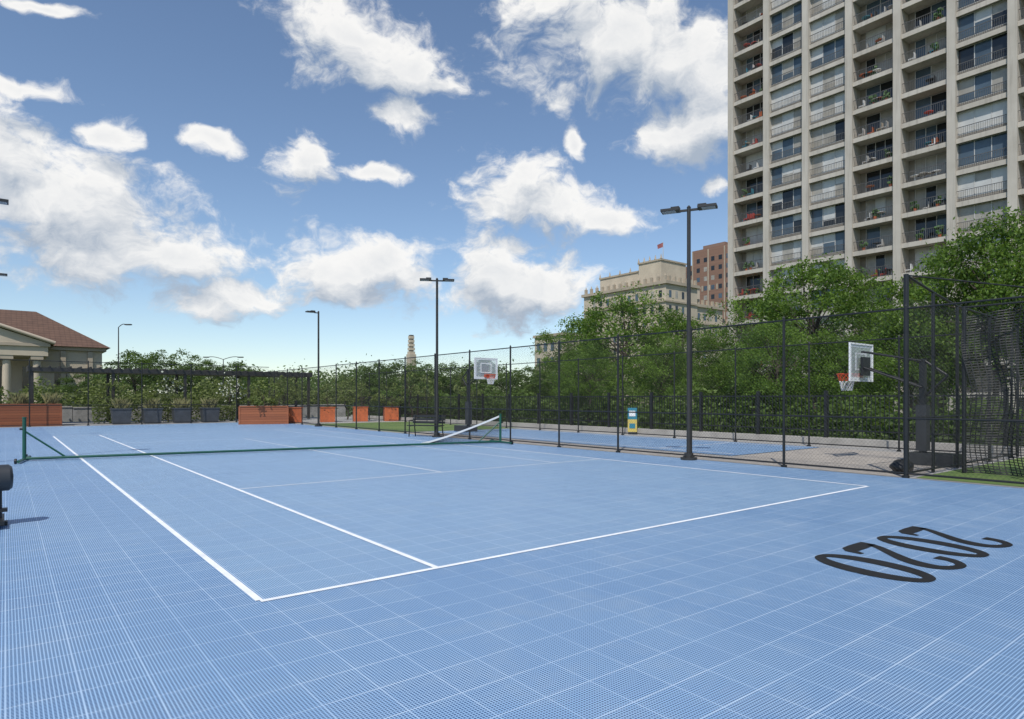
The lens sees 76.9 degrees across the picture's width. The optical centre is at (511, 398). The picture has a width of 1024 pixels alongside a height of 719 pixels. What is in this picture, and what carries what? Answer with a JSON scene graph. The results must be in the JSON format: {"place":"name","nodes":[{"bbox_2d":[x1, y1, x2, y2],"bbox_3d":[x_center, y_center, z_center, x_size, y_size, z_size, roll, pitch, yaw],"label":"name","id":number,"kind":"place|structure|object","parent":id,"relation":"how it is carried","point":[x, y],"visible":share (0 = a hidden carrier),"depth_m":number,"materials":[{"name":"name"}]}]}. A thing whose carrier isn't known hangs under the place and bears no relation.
{"place":"outdoors","nodes":[
{"label":"outdoors","id":0,"kind":"place"},
{"bbox_2d":[0,198,8,204],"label":"court floodlight pole","id":1,"kind":"object","parent":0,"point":[4,201],"visible":1,"depth_m":14.93,"materials":[{"name":"brown metal"}]},
{"bbox_2d":[0,0,727,395],"label":"sky","id":2,"kind":"structure","parent":0,"point":[203,177],"materials":[{"name":"blue"}]},
{"bbox_2d":[406,335,415,372],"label":"bell tower","id":3,"kind":"structure","parent":0,"point":[411,349],"depth_m":124.60,"materials":[{"name":"beige stone"}]},
{"bbox_2d":[312,422,511,431],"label":"lawn","id":4,"kind":"structure","parent":0,"point":[399,426],"depth_m":34.37,"materials":[{"name":"green plant"}]},
{"bbox_2d":[0,417,1023,488],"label":"concrete terrace","id":5,"kind":"structure","parent":0,"point":[741,441],"depth_m":22.53,"materials":[{"name":"beige concrete"}]},
{"bbox_2d":[0,404,61,426],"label":"wooden planter","id":6,"kind":"object","parent":5,"relation":"on","point":[51,412],"visible":0.85,"depth_m":34.60,"materials":[{"name":"brown wood"}]},
{"bbox_2d":[89,381,134,422],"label":"ornamental tree","id":7,"kind":"object","parent":5,"relation":"on","point":[100,401],"visible":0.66,"depth_m":38.80,"materials":[{"name":"green plant"}]},
{"bbox_2d":[110,408,131,423],"bbox_3d":[-22.759,1.045,37.564,1.060,0.910,0.860,0,0,-38],"label":"grey planter","id":8,"kind":"object","parent":5,"relation":"on","point":[122,418],"visible":0.82,"depth_m":37.27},
{"bbox_2d":[5,391,219,407],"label":"ornamental grasses","id":9,"kind":"object","parent":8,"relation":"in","point":[46,399],"visible":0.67,"depth_m":37.46,"materials":[{"name":"green plant"}]},
{"bbox_2d":[0,359,268,426],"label":"chain link fence","id":10,"kind":"object","parent":5,"relation":"on","point":[141,404],"visible":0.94,"depth_m":36.72,"materials":[{"name":"black metal"}]},
{"bbox_2d":[142,408,162,423],"bbox_3d":[-21.500,1.045,38.553,1.060,0.910,0.860,0,0,-38],"label":"grey planter","id":11,"kind":"object","parent":5,"relation":"on","point":[155,415],"visible":0.82,"depth_m":38.25,"materials":[{"name":"grey plastic"}]},
{"bbox_2d":[91,393,237,422],"bbox_3d":[-21.444,0.627,40.245,8.139,1.857,0.764,0,0,-38],"label":"shrub bed","id":12,"kind":"object","parent":5,"relation":"on","point":[226,408],"visible":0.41,"depth_m":39.58,"materials":[{"name":"green plant"}]},
{"bbox_2d":[148,377,187,421],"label":"ornamental tree","id":13,"kind":"object","parent":5,"relation":"on","point":[172,395],"visible":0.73,"depth_m":40.90,"materials":[{"name":"green plant"}]},
{"bbox_2d":[26,365,311,421],"bbox_3d":[-22.021,-0.190,43.102,16.600,3.380,3.200,0,0,-38],"label":"shade pergola","id":14,"kind":"object","parent":5,"relation":"on","point":[231,373],"visible":0.81,"depth_m":41.89,"materials":[{"name":"brown metal"}]},
{"bbox_2d":[171,408,192,422],"bbox_3d":[-20.242,1.045,39.541,1.060,0.910,0.860,0,0,-38],"label":"grey planter","id":15,"kind":"object","parent":5,"relation":"on","point":[175,417],"visible":0.86,"depth_m":39.24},
{"bbox_2d":[199,407,220,420],"bbox_3d":[-18.984,1.045,40.529,1.060,0.910,0.860,0,0,-38],"label":"grey planter","id":16,"kind":"object","parent":5,"relation":"on","point":[206,412],"visible":0.89,"depth_m":40.23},
{"bbox_2d":[212,377,247,420],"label":"ornamental tree","id":17,"kind":"object","parent":5,"relation":"on","point":[227,398],"visible":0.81,"depth_m":43.01,"materials":[{"name":"green plant"}]},
{"bbox_2d":[149,371,247,402],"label":"hydrangea blossoms","id":18,"kind":"object","parent":17,"relation":"attached to","point":[218,383],"visible":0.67,"depth_m":42.31,"materials":[{"name":"white plant"}]},
{"bbox_2d":[238,406,288,424],"bbox_3d":[-14.480,0.975,37.708,2.700,1.050,1.060,0,0,-18],"label":"wooden planter","id":19,"kind":"object","parent":5,"relation":"on","point":[263,415],"visible":1,"depth_m":37.23,"materials":[{"name":"brown wood"}]},
{"bbox_2d":[242,380,283,407],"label":"ornamental tree","id":20,"kind":"object","parent":19,"relation":"in","point":[256,401],"visible":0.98,"depth_m":37.52,"materials":[{"name":"green plant"}]},
{"bbox_2d":[261,379,298,405],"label":"ornamental tree","id":21,"kind":"object","parent":5,"relation":"on","point":[281,386],"visible":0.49,"depth_m":43.65,"materials":[{"name":"green plant"}]},
{"bbox_2d":[267,375,301,402],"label":"ornamental tree","id":22,"kind":"object","parent":5,"relation":"on","point":[285,396],"visible":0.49,"depth_m":44.29,"materials":[{"name":"green plant"}]},
{"bbox_2d":[289,407,301,422],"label":"wooden planter","id":23,"kind":"object","parent":5,"relation":"on","point":[297,413],"visible":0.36,"depth_m":39.11,"materials":[{"name":"orange wood"}]},
{"bbox_2d":[320,407,335,421],"bbox_3d":[-11.732,1.025,41.010,0.960,0.950,0.960,0,0,-18],"label":"wooden planter","id":24,"kind":"object","parent":5,"relation":"on","point":[331,416],"visible":0.61,"depth_m":40.58,"materials":[{"name":"orange wood"}]},
{"bbox_2d":[310,381,344,408],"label":"ornamental tree","id":25,"kind":"object","parent":24,"relation":"in","point":[326,396],"visible":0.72,"depth_m":40.99,"materials":[{"name":"green plant"}]},
{"bbox_2d":[330,376,360,419],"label":"ornamental tree","id":26,"kind":"object","parent":5,"relation":"on","point":[349,382],"visible":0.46,"depth_m":45.46,"materials":[{"name":"green plant"}]},
{"bbox_2d":[353,407,367,421],"bbox_3d":[-9.896,1.025,42.071,0.960,0.950,0.960,0,0,-18],"label":"wooden planter","id":27,"kind":"object","parent":5,"relation":"on","point":[360,413],"visible":0.71,"depth_m":41.66,"materials":[{"name":"orange wood"}]},
{"bbox_2d":[342,380,377,407],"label":"ornamental tree","id":28,"kind":"object","parent":27,"relation":"in","point":[358,393],"visible":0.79,"depth_m":42.10,"materials":[{"name":"green plant"}]},
{"bbox_2d":[383,406,398,420],"bbox_3d":[-8.075,1.025,42.991,0.960,0.950,0.960,0,0,-18],"label":"wooden planter","id":29,"kind":"object","parent":5,"relation":"on","point":[388,413],"visible":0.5,"depth_m":42.58,"materials":[{"name":"orange wood"}]},
{"bbox_2d":[375,383,407,407],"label":"ornamental tree","id":30,"kind":"object","parent":29,"relation":"in","point":[395,398],"visible":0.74,"depth_m":42.97,"materials":[{"name":"green plant"}]},
{"bbox_2d":[395,371,425,416],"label":"ornamental tree","id":31,"kind":"object","parent":5,"relation":"on","point":[411,391],"visible":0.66,"depth_m":46.38,"materials":[{"name":"green plant"}]},
{"bbox_2d":[412,375,443,417],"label":"ornamental tree","id":32,"kind":"object","parent":5,"relation":"on","point":[426,396],"visible":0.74,"depth_m":43.50,"materials":[{"name":"green plant"}]},
{"bbox_2d":[0,423,1023,718],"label":"tennis court surface","id":33,"kind":"object","parent":5,"relation":"on","point":[114,603],"visible":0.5,"depth_m":5.14,"materials":[{"name":"blue plastic"}]},
{"bbox_2d":[0,464,13,525],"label":"court roller","id":34,"kind":"object","parent":33,"relation":"on","point":[6,477],"visible":1,"depth_m":7.56,"materials":[{"name":"grey plastic"}]},
{"bbox_2d":[14,414,512,463],"bbox_3d":[-5.999,0.975,18.436,12.977,1.050,1.519,0,0,-29],"label":"tennis net","id":35,"kind":"object","parent":33,"relation":"on","point":[25,456],"visible":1,"depth_m":18.25,"materials":[{"name":"black fabric"}]},
{"bbox_2d":[305,310,321,426],"bbox_3d":[-10.490,-1.575,34.230,0.860,6.150,0.400,0,0,-38],"label":"court floodlight pole","id":36,"kind":"object","parent":33,"relation":"on","point":[318,423],"visible":1,"depth_m":34.33,"materials":[{"name":"brown metal"}]},
{"bbox_2d":[407,414,445,436],"bbox_3d":[-3.359,1.070,25.242,1.440,0.868,0.553,0,0,22],"label":"park bench","id":37,"kind":"object","parent":33,"relation":"on","point":[440,421],"visible":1,"depth_m":25.35,"materials":[{"name":"black metal"}]},
{"bbox_2d":[420,277,453,436],"bbox_3d":[-2.898,-1.575,24.934,1.320,6.150,0.400,0,0,-8],"label":"court floodlight pole","id":38,"kind":"object","parent":33,"relation":"on","point":[437,281],"visible":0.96,"depth_m":24.89,"materials":[{"name":"brown metal"}]},
{"bbox_2d":[53,429,868,601],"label":"court lines","id":39,"kind":"object","parent":33,"relation":"on","point":[240,585],"visible":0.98,"depth_m":7.19,"materials":[{"name":"paint"}]},
{"bbox_2d":[815,526,1012,581],"bbox_3d":[3.975,1.495,6.337,2.619,0.001,1.032,0,0,-38],"label":"painted year marking","id":40,"kind":"object","parent":33,"relation":"on","point":[911,530],"visible":1,"depth_m":6.13,"materials":[{"name":"black paint"}]},
{"bbox_2d":[407,432,724,458],"bbox_3d":[0.335,1.506,22.323,1.100,0.012,15.300,0,0,-38],"label":"walkway strip","id":41,"kind":"object","parent":5,"relation":"on","point":[624,451],"visible":0.57,"depth_m":19.31,"materials":[{"name":"beige concrete"}]},
{"bbox_2d":[268,305,909,477],"bbox_3d":[-4.129,-0.140,26.955,0.126,3.300,37.626,0,0,-38],"label":"chain link fence","id":42,"kind":"object","parent":5,"relation":"on","point":[783,408],"visible":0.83,"depth_m":17.62,"materials":[{"name":"black metal"}]},
{"bbox_2d":[438,429,816,455],"bbox_3d":[2.852,1.500,24.299,4.700,0.001,15.300,0,0,-38],"label":"basketball court surface","id":43,"kind":"object","parent":5,"relation":"on","point":[697,444],"visible":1,"depth_m":21.85,"materials":[{"name":"blue plastic"}]},
{"bbox_2d":[454,357,497,431],"bbox_3d":[-1.588,-0.130,28.738,1.240,3.260,2.634,0,0,-38],"label":"basketball hoop","id":44,"kind":"object","parent":43,"relation":"on","point":[460,427],"visible":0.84,"depth_m":28.85,"materials":[{"name":"grey plastic"}]},
{"bbox_2d":[454,429,790,453],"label":"basketball court lines","id":45,"kind":"object","parent":43,"relation":"on","point":[638,446],"visible":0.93,"depth_m":21.31,"materials":[{"name":"white paint"}]},
{"bbox_2d":[628,407,636,432],"bbox_3d":[5.012,0.925,26.831,0.380,1.150,0.110,0,0,22],"label":"notice sign","id":46,"kind":"object","parent":5,"relation":"on","point":[632,421],"visible":0.71,"depth_m":26.79,"materials":[{"name":"multicoloured metal"}]},
{"bbox_2d":[351,415,1023,456],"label":"concrete kerb","id":47,"kind":"structure","parent":5,"relation":"on","point":[832,440],"depth_m":22.84,"materials":[{"name":"grey concrete"}]},
{"bbox_2d":[354,389,1023,445],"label":"picket railing","id":48,"kind":"object","parent":47,"relation":"on","point":[826,396],"visible":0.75,"depth_m":24.61,"materials":[{"name":"black metal"}]},
{"bbox_2d":[660,203,717,459],"bbox_3d":[4.316,-1.600,15.748,1.320,6.200,0.400,0,0,24],"label":"court floodlight pole","id":49,"kind":"object","parent":5,"relation":"on","point":[688,455],"visible":1,"depth_m":15.70,"materials":[{"name":"brown metal"}]},
{"bbox_2d":[368,328,1013,457],"bbox_3d":[1.155,-0.140,30.751,0.113,3.300,37.056,0,0,-38],"label":"chain link fence","id":50,"kind":"object","parent":5,"relation":"on","point":[735,439],"visible":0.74,"depth_m":22.33,"materials":[{"name":"black metal"}]},
{"bbox_2d":[703,448,996,476],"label":"paver walkway","id":51,"kind":"structure","parent":5,"relation":"on","point":[854,457],"depth_m":15.87,"materials":[{"name":"beige stone"}]},
{"bbox_2d":[837,342,961,466],"bbox_3d":[9.014,0.080,15.237,1.240,2.840,2.634,0,0,-38],"label":"basketball hoop","id":52,"kind":"object","parent":51,"relation":"on","point":[868,362],"visible":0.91,"depth_m":14.73,"materials":[{"name":"black metal"}]},
{"bbox_2d":[889,459,913,471],"bbox_3d":[7.866,1.360,13.023,0.424,0.280,0.758,0,0,34],"label":"ballast bag","id":53,"kind":"object","parent":51,"relation":"on","point":[896,464],"visible":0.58,"depth_m":12.79,"materials":[{"name":"black fabric"}]},
{"bbox_2d":[903,274,1023,475],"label":"chain link fence","id":54,"kind":"object","parent":5,"relation":"on","point":[906,278],"visible":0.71,"depth_m":13.32,"materials":[{"name":"black metal"}]},
{"bbox_2d":[907,296,1023,483],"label":"chain link fence","id":55,"kind":"object","parent":5,"relation":"on","point":[976,420],"visible":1,"depth_m":11.41,"materials":[{"name":"black metal"}]},
{"bbox_2d":[916,457,1023,486],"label":"turf area","id":56,"kind":"object","parent":5,"relation":"on","point":[958,473],"visible":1,"depth_m":12.57,"materials":[{"name":"green plant"}]},
{"bbox_2d":[961,301,1023,476],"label":"batting cage netting","id":57,"kind":"object","parent":56,"relation":"on","point":[964,396],"visible":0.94,"depth_m":12.73,"materials":[{"name":"black metal"}]},
{"bbox_2d":[84,404,1023,445],"bbox_3d":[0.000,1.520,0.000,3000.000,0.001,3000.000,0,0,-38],"label":"ground","id":58,"kind":"structure","parent":0,"point":[787,433],"depth_m":31.34,"materials":[{"name":"green plant"}]},
{"bbox_2d":[0,309,109,403],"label":"classical museum","id":59,"kind":"structure","parent":58,"relation":"on","point":[28,335],"depth_m":73.66,"materials":[{"name":"beige stone"}]},
{"bbox_2d":[54,374,122,406],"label":"deciduous tree","id":60,"kind":"object","parent":58,"relation":"on","point":[71,387],"visible":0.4,"depth_m":69.12,"materials":[{"name":"green plant"}]},
{"bbox_2d":[118,324,131,382],"bbox_3d":[-30.076,-2.139,50.036,1.119,7.278,0.237,0,0,0],"label":"street lamp","id":61,"kind":"object","parent":58,"relation":"on","point":[118,347],"visible":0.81,"depth_m":50.00,"materials":[{"name":"brown metal"}]},
{"bbox_2d":[89,349,169,399],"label":"deciduous tree","id":62,"kind":"object","parent":58,"relation":"on","point":[130,354],"visible":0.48,"depth_m":61.38,"materials":[{"name":"green plant"}]},
{"bbox_2d":[122,348,211,394],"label":"deciduous tree","id":63,"kind":"object","parent":58,"relation":"on","point":[166,360],"visible":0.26,"depth_m":65.90,"materials":[{"name":"green plant"}]},
{"bbox_2d":[0,376,354,414],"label":"shrub bed","id":64,"kind":"object","parent":58,"relation":"on","point":[82,402],"visible":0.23,"depth_m":46.30,"materials":[{"name":"green plant"}]},
{"bbox_2d":[165,359,235,400],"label":"deciduous tree","id":65,"kind":"object","parent":58,"relation":"on","point":[209,368],"visible":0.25,"depth_m":65.25,"materials":[{"name":"green plant"}]},
{"bbox_2d":[62,404,345,421],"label":"stone parapet wall","id":66,"kind":"structure","parent":58,"relation":"on","point":[82,418],"depth_m":42.49,"materials":[{"name":"concrete"}]},
{"bbox_2d":[203,356,243,403],"bbox_3d":[-26.100,-1.139,58.335,3.600,5.278,0.237,0,0,0],"label":"street lamp","id":67,"kind":"object","parent":58,"relation":"on","point":[223,363],"visible":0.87,"depth_m":58.31,"materials":[{"name":"grey metal"}]},
{"bbox_2d":[206,361,263,397],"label":"deciduous tree","id":68,"kind":"object","parent":58,"relation":"on","point":[238,368],"visible":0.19,"depth_m":69.56,"materials":[{"name":"green plant"}]},
{"bbox_2d":[227,377,286,405],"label":"deciduous tree","id":69,"kind":"object","parent":58,"relation":"on","point":[252,381],"visible":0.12,"depth_m":59.11,"materials":[{"name":"green plant"}]},
{"bbox_2d":[278,378,331,403],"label":"deciduous tree","id":70,"kind":"object","parent":58,"relation":"on","point":[322,391],"visible":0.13,"depth_m":57.88,"materials":[{"name":"green plant"}]},
{"bbox_2d":[334,366,389,405],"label":"deciduous tree","id":71,"kind":"object","parent":58,"relation":"on","point":[365,376],"visible":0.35,"depth_m":59.62,"materials":[{"name":"green plant"}]},
{"bbox_2d":[333,362,401,399],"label":"deciduous tree","id":72,"kind":"object","parent":58,"relation":"on","point":[374,365],"visible":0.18,"depth_m":67.37,"materials":[{"name":"green plant"}]},
{"bbox_2d":[370,358,441,412],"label":"deciduous tree","id":73,"kind":"object","parent":58,"relation":"on","point":[393,368],"visible":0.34,"depth_m":61.67,"materials":[{"name":"green plant"}]},
{"bbox_2d":[398,364,456,398],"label":"deciduous tree","id":74,"kind":"object","parent":58,"relation":"on","point":[430,371],"visible":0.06,"depth_m":79.21,"materials":[{"name":"green plant"}]},
{"bbox_2d":[415,362,484,394],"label":"deciduous tree","id":75,"kind":"object","parent":58,"relation":"on","point":[445,381],"visible":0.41,"depth_m":59.08,"materials":[{"name":"green plant"}]},
{"bbox_2d":[365,383,557,416],"bbox_3d":[-3.712,0.159,54.946,18.254,2.886,3.297,0,0,-38],"label":"shrub bed","id":76,"kind":"object","parent":58,"relation":"on","point":[471,388],"visible":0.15,"depth_m":53.33,"materials":[{"name":"green plant"}]},
{"bbox_2d":[453,372,483,401],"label":"ornamental tree","id":77,"kind":"object","parent":58,"relation":"on","point":[471,391],"visible":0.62,"depth_m":43.29,"materials":[{"name":"green plant"}]},
{"bbox_2d":[454,357,512,394],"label":"deciduous tree","id":78,"kind":"object","parent":58,"relation":"on","point":[494,372],"visible":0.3,"depth_m":63.21,"materials":[{"name":"green plant"}]},
{"bbox_2d":[102,354,917,415],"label":"distant trees","id":79,"kind":"object","parent":58,"relation":"on","point":[630,386],"visible":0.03,"depth_m":107.68,"materials":[{"name":"green plant"}]},
{"bbox_2d":[495,365,556,403],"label":"deciduous tree","id":80,"kind":"object","parent":58,"relation":"on","point":[522,376],"visible":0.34,"depth_m":61.04,"materials":[{"name":"green plant"}]},
{"bbox_2d":[525,356,593,401],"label":"deciduous tree","id":81,"kind":"object","parent":58,"relation":"on","point":[536,378],"visible":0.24,"depth_m":57.41,"materials":[{"name":"green plant"}]},
{"bbox_2d":[533,332,597,379],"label":"office building","id":82,"kind":"structure","parent":58,"relation":"on","point":[537,355],"depth_m":147.30,"materials":[{"name":"beige stone"}]},
{"bbox_2d":[529,312,612,418],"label":"honey locust tree","id":83,"kind":"object","parent":58,"relation":"on","point":[543,335],"visible":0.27,"depth_m":46.50,"materials":[{"name":"green plant"}]},
{"bbox_2d":[544,341,633,422],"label":"honey locust tree","id":84,"kind":"object","parent":58,"relation":"on","point":[588,383],"visible":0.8,"depth_m":35.71,"materials":[{"name":"green plant"}]},
{"bbox_2d":[560,281,692,420],"bbox_3d":[7.153,-2.987,41.417,8.736,9.038,9.696,0,0,-21],"label":"honey locust tree","id":85,"kind":"object","parent":58,"relation":"on","point":[588,326],"visible":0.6,"depth_m":40.09,"materials":[{"name":"green plant"}]},
{"bbox_2d":[581,243,727,404],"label":"cream stone hotel","id":86,"kind":"structure","parent":58,"relation":"on","point":[668,276],"depth_m":157.23,"materials":[{"name":"beige stone"}]},
{"bbox_2d":[593,290,724,391],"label":"windows","id":87,"kind":"structure","parent":86,"relation":"in","point":[670,291],"depth_m":156.75,"materials":[{"name":"black glass"}]},
{"bbox_2d":[611,335,715,425],"bbox_3d":[8.373,-0.962,34.994,6.027,4.976,5.430,0,0,-36],"label":"honey locust tree","id":88,"kind":"object","parent":58,"relation":"on","point":[651,378],"visible":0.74,"depth_m":34.67,"materials":[{"name":"green plant"}]},
{"bbox_2d":[634,307,723,407],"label":"honey locust tree","id":89,"kind":"object","parent":58,"relation":"on","point":[675,325],"visible":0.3,"depth_m":44.52,"materials":[{"name":"green plant"}]},
{"bbox_2d":[680,340,737,412],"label":"honey locust tree","id":90,"kind":"object","parent":58,"relation":"on","point":[711,381],"visible":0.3,"depth_m":55.59,"materials":[{"name":"green plant"}]},
{"bbox_2d":[406,386,1023,442],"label":"hedge","id":91,"kind":"object","parent":58,"relation":"on","point":[857,422],"visible":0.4,"depth_m":28.29,"materials":[{"name":"green plant"}]},
{"bbox_2d":[692,287,802,421],"bbox_3d":[15.319,-2.884,41.326,7.604,8.832,7.400,0,0,25],"label":"honey locust tree","id":92,"kind":"object","parent":58,"relation":"on","point":[727,332],"visible":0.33,"depth_m":41.27,"materials":[{"name":"green plant"}]},
{"bbox_2d":[715,314,851,431],"bbox_3d":[11.599,-1.182,29.060,5.940,5.420,5.782,0,0,-41],"label":"honey locust tree","id":93,"kind":"object","parent":58,"relation":"on","point":[762,329],"visible":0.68,"depth_m":28.49,"materials":[{"name":"green plant"}]},
{"bbox_2d":[741,250,902,420],"bbox_3d":[16.827,-3.335,35.763,8.981,9.723,9.401,0,0,43],"label":"honey locust tree","id":94,"kind":"object","parent":58,"relation":"on","point":[823,281],"visible":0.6,"depth_m":35.03,"materials":[{"name":"green plant"}]},
{"bbox_2d":[789,330,909,431],"bbox_3d":[14.725,-0.759,29.111,5.066,4.564,5.303,0,0,-3],"label":"honey locust tree","id":95,"kind":"object","parent":58,"relation":"on","point":[823,380],"visible":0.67,"depth_m":28.22,"materials":[{"name":"green plant"}]},
{"bbox_2d":[820,281,927,409],"bbox_3d":[23.709,-3.234,43.330,7.690,9.541,7.108,0,0,-17],"label":"honey locust tree","id":96,"kind":"object","parent":58,"relation":"on","point":[848,319],"visible":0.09,"depth_m":42.61,"materials":[{"name":"green plant"}]},
{"bbox_2d":[848,310,991,414],"bbox_3d":[18.150,-1.316,30.035,6.813,5.687,6.138,0,0,-31],"label":"honey locust tree","id":97,"kind":"object","parent":58,"relation":"on","point":[894,350],"visible":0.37,"depth_m":29.05,"materials":[{"name":"green plant"}]},
{"bbox_2d":[863,244,1023,428],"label":"honey locust tree","id":98,"kind":"object","parent":58,"relation":"on","point":[893,289],"visible":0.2,"depth_m":30.45,"materials":[{"name":"green plant"}]},
{"bbox_2d":[880,202,1023,431],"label":"honey locust tree","id":99,"kind":"object","parent":58,"relation":"on","point":[983,247],"visible":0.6,"depth_m":27.86,"materials":[{"name":"green plant"}]},
{"bbox_2d":[945,227,1023,389],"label":"honey locust tree","id":100,"kind":"object","parent":58,"relation":"on","point":[1007,261],"visible":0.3,"depth_m":27.38,"materials":[{"name":"green plant"}]},
{"bbox_2d":[686,242,727,321],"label":"brick tower","id":101,"kind":"structure","parent":0,"point":[709,270],"depth_m":202.43,"materials":[{"name":"brown brick"}]},
{"bbox_2d":[691,253,727,316],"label":"windows","id":102,"kind":"structure","parent":101,"relation":"in","point":[720,256],"depth_m":201.86,"materials":[{"name":"grey glass"}]},
{"bbox_2d":[728,0,1023,414],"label":"apartment tower","id":103,"kind":"structure","parent":0,"point":[886,137],"depth_m":64.93,"materials":[{"name":"concrete"}]},
{"bbox_2d":[746,0,1006,363],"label":"windows","id":104,"kind":"structure","parent":103,"relation":"in","point":[998,108],"depth_m":65.37,"materials":[{"name":"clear glass"}]}
]}

